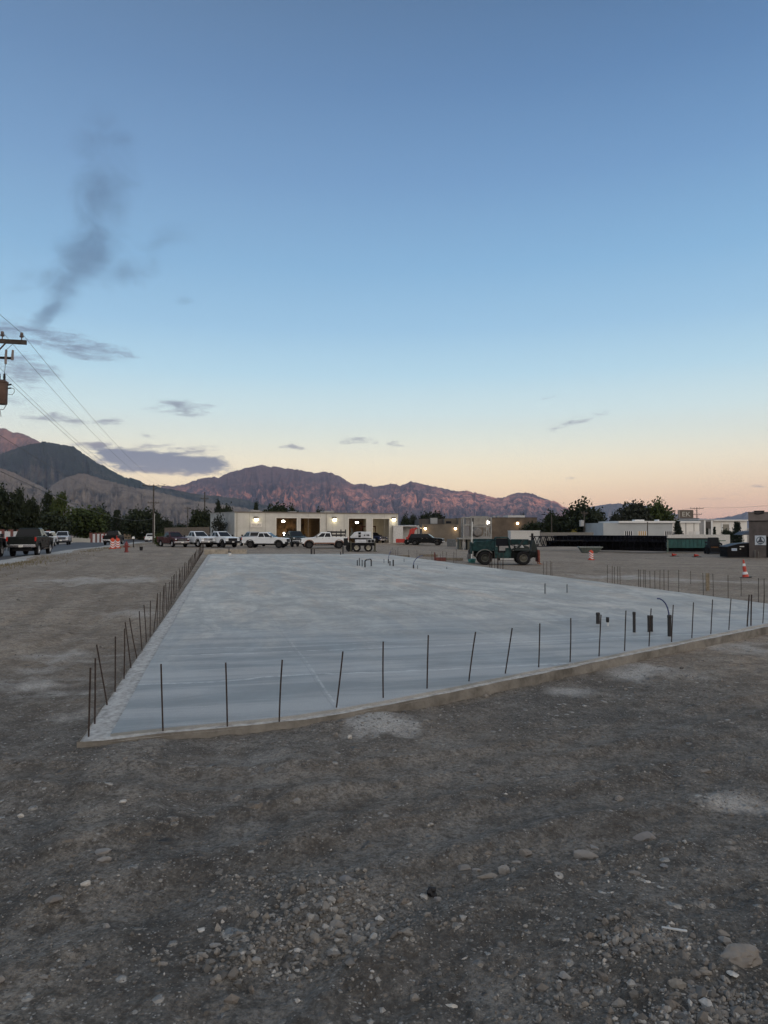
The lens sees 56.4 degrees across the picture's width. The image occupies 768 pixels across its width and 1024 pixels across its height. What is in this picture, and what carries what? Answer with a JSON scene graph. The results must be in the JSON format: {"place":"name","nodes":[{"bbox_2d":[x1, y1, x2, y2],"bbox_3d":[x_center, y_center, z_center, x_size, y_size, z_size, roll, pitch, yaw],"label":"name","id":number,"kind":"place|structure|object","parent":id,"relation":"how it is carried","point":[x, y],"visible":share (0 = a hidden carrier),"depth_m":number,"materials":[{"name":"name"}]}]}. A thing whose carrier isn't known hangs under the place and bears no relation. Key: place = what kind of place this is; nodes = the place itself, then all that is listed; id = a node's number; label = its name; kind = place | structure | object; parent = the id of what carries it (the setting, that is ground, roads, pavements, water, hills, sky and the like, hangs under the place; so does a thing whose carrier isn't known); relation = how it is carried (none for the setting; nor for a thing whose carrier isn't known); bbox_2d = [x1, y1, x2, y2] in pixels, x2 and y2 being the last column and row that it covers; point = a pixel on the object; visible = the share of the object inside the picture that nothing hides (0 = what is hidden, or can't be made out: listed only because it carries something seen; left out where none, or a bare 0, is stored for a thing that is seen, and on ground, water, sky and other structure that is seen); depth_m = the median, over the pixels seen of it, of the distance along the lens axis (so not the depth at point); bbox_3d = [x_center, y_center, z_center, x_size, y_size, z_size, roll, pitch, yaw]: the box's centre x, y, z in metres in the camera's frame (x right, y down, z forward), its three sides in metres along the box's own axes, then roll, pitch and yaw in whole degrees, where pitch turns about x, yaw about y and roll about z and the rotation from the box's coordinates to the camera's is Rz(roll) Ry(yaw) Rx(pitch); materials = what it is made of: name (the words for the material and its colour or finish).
{"place":"outdoors","nodes":[
{"label":"outdoors","id":0,"kind":"place"},
{"bbox_2d":[0,428,40,453],"bbox_3d":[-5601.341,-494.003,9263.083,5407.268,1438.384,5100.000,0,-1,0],"label":"mountain","id":1,"kind":"structure","parent":0,"point":[18,439],"depth_m":9185.14,"materials":[{"name":"stone"}]},
{"bbox_2d":[0,468,87,517],"bbox_3d":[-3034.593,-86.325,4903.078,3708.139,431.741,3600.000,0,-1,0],"label":"hills","id":2,"kind":"structure","parent":0,"point":[13,484],"depth_m":4075.19,"materials":[{"name":"stone"}]},
{"bbox_2d":[0,441,145,489],"bbox_3d":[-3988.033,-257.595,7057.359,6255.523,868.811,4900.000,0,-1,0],"label":"mountain","id":3,"kind":"structure","parent":0,"point":[67,460],"depth_m":6780.13,"materials":[{"name":"stone"}]},
{"bbox_2d":[0,539,150,559],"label":"road","id":4,"kind":"structure","parent":0,"point":[56,548],"depth_m":86.92,"materials":[{"name":"asphalt"}]},
{"bbox_2d":[0,534,6,555],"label":"pickup truck","id":5,"kind":"object","parent":4,"relation":"on","point":[2,543],"visible":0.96,"depth_m":53.55,"materials":[{"name":"black paint"}]},
{"bbox_2d":[6,528,53,555],"bbox_3d":[-28.036,2.352,56.947,2.565,2.167,6.481,0,-1,-14],"label":"pickup truck","id":6,"kind":"object","parent":4,"relation":"on","point":[27,540],"visible":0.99,"depth_m":55.21,"materials":[{"name":"grey paint"}]},
{"bbox_2d":[56,531,71,544],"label":"pickup truck","id":7,"kind":"object","parent":4,"relation":"on","point":[64,536],"visible":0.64,"depth_m":104.55,"materials":[{"name":"silver metal"}]},
{"bbox_2d":[102,531,124,544],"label":"pickup truck","id":8,"kind":"object","parent":4,"relation":"on","point":[108,536],"visible":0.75,"depth_m":102.41,"materials":[{"name":"black paint"}]},
{"bbox_2d":[48,473,261,525],"bbox_3d":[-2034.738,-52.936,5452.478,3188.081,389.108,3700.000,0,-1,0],"label":"hills","id":9,"kind":"structure","parent":0,"point":[172,508],"depth_m":4631.81,"materials":[{"name":"stone"}]},
{"bbox_2d":[136,486,305,511],"bbox_3d":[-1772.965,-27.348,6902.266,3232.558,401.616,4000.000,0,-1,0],"label":"hills","id":10,"kind":"structure","parent":0,"point":[247,504],"depth_m":6302.52,"materials":[{"name":"stone"}]},
{"bbox_2d":[161,465,567,524],"bbox_3d":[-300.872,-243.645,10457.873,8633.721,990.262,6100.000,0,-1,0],"label":"mountain","id":11,"kind":"structure","parent":0,"point":[302,490],"depth_m":10363.82,"materials":[{"name":"stone"}]},
{"bbox_2d":[0,528,767,1023],"bbox_3d":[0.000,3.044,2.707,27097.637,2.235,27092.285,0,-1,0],"label":"ground","id":12,"kind":"structure","parent":0,"point":[242,790],"depth_m":4.87,"materials":[{"name":"soil"}]},
{"bbox_2d":[0,482,24,530],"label":"broadleaf tree","id":13,"kind":"object","parent":12,"relation":"on","point":[9,513],"visible":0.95,"depth_m":117.88,"materials":[{"name":"green plant"}]},
{"bbox_2d":[0,331,26,414],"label":"utility pole","id":14,"kind":"object","parent":12,"relation":"on","point":[4,385],"visible":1,"depth_m":31.06,"materials":[{"name":"brown wood"}]},
{"bbox_2d":[12,483,30,530],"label":"poplar tree","id":15,"kind":"object","parent":12,"relation":"on","point":[22,522],"visible":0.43,"depth_m":121.89,"materials":[{"name":"green plant"}]},
{"bbox_2d":[0,529,50,538],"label":"striped barrier","id":16,"kind":"object","parent":12,"relation":"on","point":[9,533],"depth_m":102.62,"materials":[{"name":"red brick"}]},
{"bbox_2d":[25,495,42,527],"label":"broadleaf tree","id":17,"kind":"object","parent":12,"relation":"on","point":[35,515],"visible":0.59,"depth_m":125.44,"materials":[{"name":"green plant"}]},
{"bbox_2d":[40,488,54,517],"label":"poplar tree","id":18,"kind":"object","parent":12,"relation":"on","point":[46,499],"visible":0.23,"depth_m":161.39,"materials":[{"name":"green plant"}]},
{"bbox_2d":[44,894,62,904],"bbox_3d":[-1.793,2.101,3.885,0.072,0.041,0.083,-1,-1,24],"label":"rock","id":19,"kind":"object","parent":12,"relation":"on","point":[53,899],"visible":1,"depth_m":3.87,"materials":[{"name":"stone"}]},
{"bbox_2d":[38,510,75,534],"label":"broadleaf tree","id":20,"kind":"object","parent":12,"relation":"on","point":[56,523],"visible":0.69,"depth_m":148.22,"materials":[{"name":"green plant"}]},
{"bbox_2d":[46,491,70,530],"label":"poplar tree","id":21,"kind":"object","parent":12,"relation":"on","point":[58,504],"visible":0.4,"depth_m":159.46,"materials":[{"name":"green plant"}]},
{"bbox_2d":[0,541,151,564],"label":"kerb","id":22,"kind":"structure","parent":12,"relation":"on","point":[15,560],"depth_m":54.24,"materials":[{"name":"concrete"}]},
{"bbox_2d":[0,543,154,579],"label":"weeds","id":23,"kind":"object","parent":12,"relation":"on","point":[48,558],"visible":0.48,"depth_m":45.47,"materials":[{"name":"plant"}]},
{"bbox_2d":[64,504,114,537],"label":"broadleaf tree","id":24,"kind":"object","parent":12,"relation":"on","point":[86,521],"visible":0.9,"depth_m":170.20,"materials":[{"name":"green plant"}]},
{"bbox_2d":[88,668,90,736],"bbox_3d":[-2.723,1.814,6.624,0.028,0.744,0.020,0,-1,0],"label":"rebar stake","id":25,"kind":"object","parent":12,"relation":"on","point":[89,702],"visible":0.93,"depth_m":6.62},
{"bbox_2d":[94,658,95,723],"bbox_3d":[-2.850,1.820,7.070,0.019,0.752,0.018,-1,-2,45],"label":"rebar stake","id":26,"kind":"object","parent":12,"relation":"on","point":[94,690],"visible":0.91,"depth_m":7.06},
{"bbox_2d":[89,533,106,541],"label":"striped barrier","id":27,"kind":"object","parent":12,"relation":"on","point":[95,537],"depth_m":149.36,"materials":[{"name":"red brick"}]},
{"bbox_2d":[96,645,107,704],"bbox_3d":[-3.086,1.832,7.838,0.136,0.762,0.022,0,-1,0],"label":"rebar stake","id":28,"kind":"object","parent":12,"relation":"on","point":[101,674],"visible":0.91,"depth_m":7.84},
{"bbox_2d":[95,848,111,854],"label":"rock","id":29,"kind":"object","parent":12,"relation":"on","point":[102,851],"visible":1,"depth_m":4.41,"materials":[{"name":"stone"}]},
{"bbox_2d":[95,503,114,532],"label":"broadleaf tree","id":30,"kind":"object","parent":12,"relation":"on","point":[110,522],"visible":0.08,"depth_m":184.86,"materials":[{"name":"green plant"}]},
{"bbox_2d":[110,510,124,534],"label":"conifer tree","id":31,"kind":"object","parent":12,"relation":"on","point":[117,515],"visible":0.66,"depth_m":189.63,"materials":[{"name":"green plant"}]},
{"bbox_2d":[120,504,157,539],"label":"broadleaf tree","id":32,"kind":"object","parent":12,"relation":"on","point":[134,528],"visible":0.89,"depth_m":183.35,"materials":[{"name":"green plant"}]},
{"bbox_2d":[142,484,159,542],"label":"utility pole","id":33,"kind":"object","parent":12,"relation":"on","point":[153,528],"visible":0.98,"depth_m":127.86,"materials":[{"name":"brown wood"}]},
{"bbox_2d":[0,471,148,520],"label":"overhead wire","id":34,"kind":"object","parent":33,"relation":"attached to","point":[63,499],"visible":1,"depth_m":45.05,"materials":[{"name":"grey"}]},
{"bbox_2d":[146,508,166,534],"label":"broadleaf tree","id":35,"kind":"object","parent":12,"relation":"on","point":[159,524],"visible":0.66,"depth_m":184.22,"materials":[{"name":"green plant"}]},
{"bbox_2d":[160,664,163,730],"bbox_3d":[-2.109,1.812,6.804,0.038,0.735,0.020,0,-1,0],"label":"rebar stake","id":36,"kind":"object","parent":12,"relation":"on","point":[161,697],"visible":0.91,"depth_m":6.80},
{"bbox_2d":[157,532,189,546],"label":"pickup truck","id":37,"kind":"object","parent":12,"relation":"on","point":[173,539],"visible":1,"depth_m":90.70,"materials":[{"name":"red paint"}]},
{"bbox_2d":[164,527,208,535],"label":"wall","id":38,"kind":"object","parent":12,"relation":"on","point":[185,531],"depth_m":109.90,"materials":[{"name":"concrete"}]},
{"bbox_2d":[185,503,211,533],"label":"broadleaf tree","id":39,"kind":"object","parent":12,"relation":"on","point":[201,518],"visible":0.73,"depth_m":127.18,"materials":[{"name":"green plant"}]},
{"bbox_2d":[185,531,215,546],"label":"pickup truck","id":40,"kind":"object","parent":12,"relation":"on","point":[197,538],"visible":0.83,"depth_m":90.49,"materials":[{"name":"white paint"}]},
{"bbox_2d":[211,511,227,532],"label":"broadleaf tree","id":41,"kind":"object","parent":12,"relation":"on","point":[218,522],"visible":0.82,"depth_m":111.67,"materials":[{"name":"green plant"}]},
{"bbox_2d":[205,531,239,547],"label":"pickup truck","id":42,"kind":"object","parent":12,"relation":"on","point":[223,539],"visible":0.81,"depth_m":89.86,"materials":[{"name":"white paint"}]},
{"bbox_2d":[204,549,246,554],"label":"footing wall","id":43,"kind":"structure","parent":12,"relation":"on","point":[224,551],"depth_m":57.94,"materials":[{"name":"concrete"}]},
{"bbox_2d":[225,662,227,726],"bbox_3d":[-1.528,1.823,6.953,0.034,0.721,0.020,0,-1,0],"label":"rebar stake","id":44,"kind":"object","parent":12,"relation":"on","point":[226,695],"visible":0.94,"depth_m":6.95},
{"bbox_2d":[238,532,264,545],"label":"pickup truck","id":45,"kind":"object","parent":12,"relation":"on","point":[251,534],"visible":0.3,"depth_m":96.36,"materials":[{"name":"silver metal"}]},
{"bbox_2d":[241,532,290,547],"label":"pickup truck","id":46,"kind":"object","parent":12,"relation":"on","point":[265,538],"visible":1,"depth_m":87.65,"materials":[{"name":"white paint"}]},
{"bbox_2d":[262,501,290,511],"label":"broadleaf tree","id":47,"kind":"object","parent":12,"relation":"on","point":[278,508],"visible":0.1,"depth_m":164.08,"materials":[{"name":"green plant"}]},
{"bbox_2d":[279,660,282,721],"bbox_3d":[-1.028,1.830,7.140,0.044,0.714,0.020,0,-1,0],"label":"rebar stake","id":48,"kind":"object","parent":12,"relation":"on","point":[280,688],"visible":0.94,"depth_m":7.14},
{"bbox_2d":[283,531,306,546],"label":"pickup truck","id":49,"kind":"object","parent":12,"relation":"on","point":[295,537],"visible":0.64,"depth_m":93.32,"materials":[{"name":"blue paint"}]},
{"bbox_2d":[210,510,398,544],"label":"workshop","id":50,"kind":"structure","parent":12,"relation":"on","point":[310,524],"depth_m":119.49,"materials":[{"name":"paint"}]},
{"bbox_2d":[299,532,348,548],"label":"pickup truck","id":51,"kind":"object","parent":12,"relation":"on","point":[323,538],"visible":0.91,"depth_m":87.09,"materials":[{"name":"white paint"}]},
{"bbox_2d":[327,529,345,536],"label":"rack trailer","id":52,"kind":"object","parent":12,"relation":"on","point":[340,534],"visible":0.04,"depth_m":92.13,"materials":[{"name":"black metal"}]},
{"bbox_2d":[330,919,344,927],"bbox_3d":[-0.245,2.145,3.734,0.076,0.028,0.063,0,-1,-17],"label":"rock","id":53,"kind":"object","parent":12,"relation":"on","point":[337,923],"visible":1,"depth_m":3.72,"materials":[{"name":"stone"}]},
{"bbox_2d":[336,651,343,707],"bbox_3d":[-0.470,1.836,7.581,0.086,0.722,0.018,0,-1,0],"label":"rebar stake","id":54,"kind":"object","parent":12,"relation":"on","point":[339,679],"visible":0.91,"depth_m":7.58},
{"bbox_2d":[344,527,376,551],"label":"carrier machine","id":55,"kind":"object","parent":12,"relation":"on","point":[366,541],"visible":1,"depth_m":79.13,"materials":[{"name":"metal"}]},
{"bbox_2d":[373,532,387,542],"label":"pickup truck","id":56,"kind":"object","parent":12,"relation":"on","point":[377,537],"visible":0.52,"depth_m":124.25,"materials":[{"name":"blue paint"}]},
{"bbox_2d":[382,641,383,697],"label":"rebar stake","id":57,"kind":"object","parent":12,"relation":"on","point":[383,669],"visible":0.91,"depth_m":8.02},
{"bbox_2d":[400,512,410,524],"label":"broadleaf tree","id":58,"kind":"object","parent":12,"relation":"on","point":[405,521],"visible":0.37,"depth_m":214.39,"materials":[{"name":"green plant"}]},
{"bbox_2d":[393,526,418,542],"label":"white shed","id":59,"kind":"structure","parent":12,"relation":"on","point":[400,532],"depth_m":123.91,"materials":[{"name":"metal"}]},
{"bbox_2d":[396,527,416,544],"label":"red lift","id":60,"kind":"object","parent":12,"relation":"on","point":[412,531],"visible":0.7,"depth_m":118.56,"materials":[{"name":"metal"}]},
{"bbox_2d":[77,554,767,747],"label":"concrete slab","id":61,"kind":"structure","parent":12,"relation":"on","point":[252,620],"depth_m":12.41,"materials":[{"name":"concrete"}]},
{"bbox_2d":[657,598,671,636],"bbox_3d":[4.914,1.866,12.558,0.252,0.721,0.075,0,-1,0],"label":"stub pipe","id":62,"kind":"object","parent":61,"relation":"on","point":[669,622],"visible":0.97,"depth_m":12.53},
{"bbox_2d":[407,534,444,544],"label":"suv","id":63,"kind":"object","parent":12,"relation":"on","point":[424,538],"visible":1,"depth_m":117.24,"materials":[{"name":"black paint"}]},
{"bbox_2d":[426,635,428,688],"bbox_3d":[0.517,1.837,8.480,0.033,0.759,0.021,0,-1,0],"label":"rebar stake","id":64,"kind":"object","parent":12,"relation":"on","point":[427,661],"visible":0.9,"depth_m":8.47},
{"bbox_2d":[427,886,436,897],"bbox_3d":[0.271,2.147,4.046,0.060,0.071,0.073,0,-1,0],"label":"black scrap","id":65,"kind":"object","parent":12,"relation":"on","point":[431,891],"visible":0.98,"depth_m":4.03,"materials":[{"name":"plastic"}]},
{"bbox_2d":[425,510,445,518],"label":"broadleaf tree","id":66,"kind":"object","parent":12,"relation":"on","point":[435,514],"visible":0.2,"depth_m":226.59,"materials":[{"name":"green plant"}]},
{"bbox_2d":[456,516,491,549],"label":"batch plant","id":67,"kind":"object","parent":12,"relation":"on","point":[478,521],"visible":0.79,"depth_m":103.91,"materials":[{"name":"white metal"}]},
{"bbox_2d":[415,515,536,541],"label":"warehouse","id":68,"kind":"structure","parent":12,"relation":"on","point":[446,530],"depth_m":189.93,"materials":[{"name":"metal"}]},
{"bbox_2d":[477,872,497,878],"bbox_3d":[0.610,2.156,4.240,0.131,0.031,0.041,0,-1,-7],"label":"rock","id":69,"kind":"object","parent":12,"relation":"on","point":[487,875],"visible":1,"depth_m":4.23,"materials":[{"name":"stone"}]},
{"bbox_2d":[498,864,509,873],"bbox_3d":[0.724,2.157,4.310,0.090,0.069,0.064,0,-1,-20],"label":"rock","id":70,"kind":"object","parent":12,"relation":"on","point":[504,869],"visible":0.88,"depth_m":4.29,"materials":[{"name":"stone"}]},
{"bbox_2d":[467,534,540,564],"bbox_3d":[10.079,3.134,59.879,6.198,2.527,2.347,0,-1,3],"label":"telehandler","id":71,"kind":"object","parent":12,"relation":"on","point":[483,552],"visible":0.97,"depth_m":59.12,"materials":[{"name":"metal"}]},
{"bbox_2d":[508,531,539,543],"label":"white kiosk","id":72,"kind":"object","parent":12,"relation":"on","point":[521,534],"visible":0.71,"depth_m":134.94,"materials":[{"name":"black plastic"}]},
{"bbox_2d":[518,848,531,856],"bbox_3d":[0.897,2.164,4.548,0.087,0.060,0.069,0,-1,9],"label":"rock","id":73,"kind":"object","parent":12,"relation":"on","point":[525,852],"visible":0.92,"depth_m":4.53,"materials":[{"name":"stone"}]},
{"bbox_2d":[519,519,549,531],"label":"broadleaf tree","id":74,"kind":"object","parent":12,"relation":"on","point":[537,526],"visible":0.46,"depth_m":170.54,"materials":[{"name":"green plant"}]},
{"bbox_2d":[542,508,559,531],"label":"broadleaf tree","id":75,"kind":"object","parent":12,"relation":"on","point":[547,519],"visible":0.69,"depth_m":171.12,"materials":[{"name":"green plant"}]},
{"bbox_2d":[546,541,583,546],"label":"steel girder","id":76,"kind":"object","parent":12,"relation":"on","point":[566,543],"visible":0.5,"depth_m":104.33,"materials":[{"name":"metal"}]},
{"bbox_2d":[530,536,556,546],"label":"steel girder","id":77,"kind":"object","parent":76,"relation":"on","point":[540,538],"visible":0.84,"depth_m":104.80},
{"bbox_2d":[557,496,607,531],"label":"broadleaf tree","id":78,"kind":"object","parent":12,"relation":"on","point":[570,518],"visible":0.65,"depth_m":165.61,"materials":[{"name":"green plant"}]},
{"bbox_2d":[573,850,598,858],"bbox_3d":[1.267,2.162,4.494,0.153,0.073,0.062,0,-1,14],"label":"rock","id":79,"kind":"object","parent":12,"relation":"on","point":[582,854],"visible":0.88,"depth_m":4.48,"materials":[{"name":"stone"}]},
{"bbox_2d":[577,546,602,552],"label":"hopper skip","id":80,"kind":"object","parent":12,"relation":"on","point":[588,549],"visible":0.93,"depth_m":94.31,"materials":[{"name":"metal"}]},
{"bbox_2d":[607,509,622,520],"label":"broadleaf tree","id":81,"kind":"object","parent":12,"relation":"on","point":[615,517],"visible":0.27,"depth_m":177.24,"materials":[{"name":"green plant"}]},
{"bbox_2d":[583,541,666,550],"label":"steel girder","id":82,"kind":"object","parent":12,"relation":"on","point":[611,545],"visible":0.86,"depth_m":98.58,"materials":[{"name":"metal"}]},
{"bbox_2d":[568,535,666,541],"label":"steel girder","id":83,"kind":"object","parent":82,"relation":"on","point":[594,537],"visible":0.92,"depth_m":100.92,"materials":[{"name":"metal"}]},
{"bbox_2d":[616,499,652,520],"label":"broadleaf tree","id":84,"kind":"object","parent":12,"relation":"on","point":[633,511],"visible":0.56,"depth_m":182.95,"materials":[{"name":"green plant"}]},
{"bbox_2d":[585,520,700,537],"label":"office building","id":85,"kind":"structure","parent":12,"relation":"on","point":[655,528],"depth_m":149.95,"materials":[{"name":"white metal"}]},
{"bbox_2d":[620,538,666,548],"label":"steel girder","id":86,"kind":"object","parent":12,"relation":"on","point":[645,544],"visible":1,"depth_m":93.48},
{"bbox_2d":[633,831,655,840],"bbox_3d":[1.735,2.166,4.749,0.180,0.083,0.083,0,-1,-1],"label":"rock","id":87,"kind":"object","parent":12,"relation":"on","point":[644,836],"visible":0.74,"depth_m":4.73,"materials":[{"name":"stone"}]},
{"bbox_2d":[644,496,678,520],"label":"broadleaf tree","id":88,"kind":"object","parent":12,"relation":"on","point":[660,512],"visible":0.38,"depth_m":185.65,"materials":[{"name":"green plant"}]},
{"bbox_2d":[672,521,683,534],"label":"conifer tree","id":89,"kind":"object","parent":12,"relation":"on","point":[677,527],"visible":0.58,"depth_m":129.64,"materials":[{"name":"green plant"}]},
{"bbox_2d":[678,510,692,517],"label":"pole sign","id":90,"kind":"object","parent":12,"relation":"on","point":[684,513],"visible":0.77,"depth_m":214.78,"materials":[{"name":"grey"}]},
{"bbox_2d":[666,538,725,551],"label":"roll off bin","id":91,"kind":"object","parent":12,"relation":"on","point":[685,544],"visible":0.63,"depth_m":97.87,"materials":[{"name":"metal"}]},
{"bbox_2d":[668,534,729,544],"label":"white wall fence","id":92,"kind":"object","parent":12,"relation":"on","point":[724,537],"depth_m":117.88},
{"bbox_2d":[677,520,747,541],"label":"flat roof block","id":93,"kind":"structure","parent":12,"relation":"on","point":[711,524],"depth_m":165.18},
{"bbox_2d":[704,537,721,553],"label":"skid steer","id":94,"kind":"object","parent":12,"relation":"on","point":[712,545],"visible":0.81,"depth_m":91.44,"materials":[{"name":"metal"}]},
{"bbox_2d":[721,527,733,542],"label":"bush","id":95,"kind":"object","parent":12,"relation":"on","point":[726,532],"visible":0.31,"depth_m":129.51,"materials":[{"name":"green plant"}]},
{"bbox_2d":[719,542,748,556],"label":"dumpster","id":96,"kind":"object","parent":12,"relation":"on","point":[741,549],"visible":1,"depth_m":80.14,"materials":[{"name":"black metal"}]},
{"bbox_2d":[731,522,743,542],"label":"conifer tree","id":97,"kind":"object","parent":12,"relation":"on","point":[737,538],"visible":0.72,"depth_m":129.57,"materials":[{"name":"green plant"}]},
{"bbox_2d":[720,943,762,967],"bbox_3d":[1.691,2.130,3.410,0.208,0.118,0.122,1,-1,-28],"label":"rock","id":98,"kind":"object","parent":12,"relation":"on","point":[743,955],"visible":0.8,"depth_m":3.39,"materials":[{"name":"stone"}]},
{"bbox_2d":[748,511,767,557],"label":"brown building","id":99,"kind":"structure","parent":12,"relation":"on","point":[758,523],"depth_m":79.58,"materials":[{"name":"metal"}]},
{"bbox_2d":[755,536,765,544],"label":"emblem board","id":100,"kind":"object","parent":99,"relation":"attached to","point":[760,540],"visible":1,"depth_m":79.36,"materials":[{"name":"white"}]},
{"bbox_2d":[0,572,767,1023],"bbox_3d":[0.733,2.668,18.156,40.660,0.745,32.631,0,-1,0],"label":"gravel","id":101,"kind":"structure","parent":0,"point":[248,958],"depth_m":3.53,"materials":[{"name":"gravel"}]},
{"bbox_2d":[0,0,767,518],"label":"sky","id":102,"kind":"structure","parent":0,"point":[492,248],"materials":[{"name":"blue"}]},
{"bbox_2d":[540,532,593,544],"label":"block wall","id":103,"kind":"structure","parent":0,"point":[563,533],"depth_m":132.94,"materials":[{"name":"concrete"}]},
{"bbox_2d":[590,503,752,527],"bbox_3d":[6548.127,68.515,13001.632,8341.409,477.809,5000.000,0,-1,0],"label":"mountain","id":104,"kind":"structure","parent":0,"point":[608,509],"depth_m":12714.87,"materials":[{"name":"stone"}]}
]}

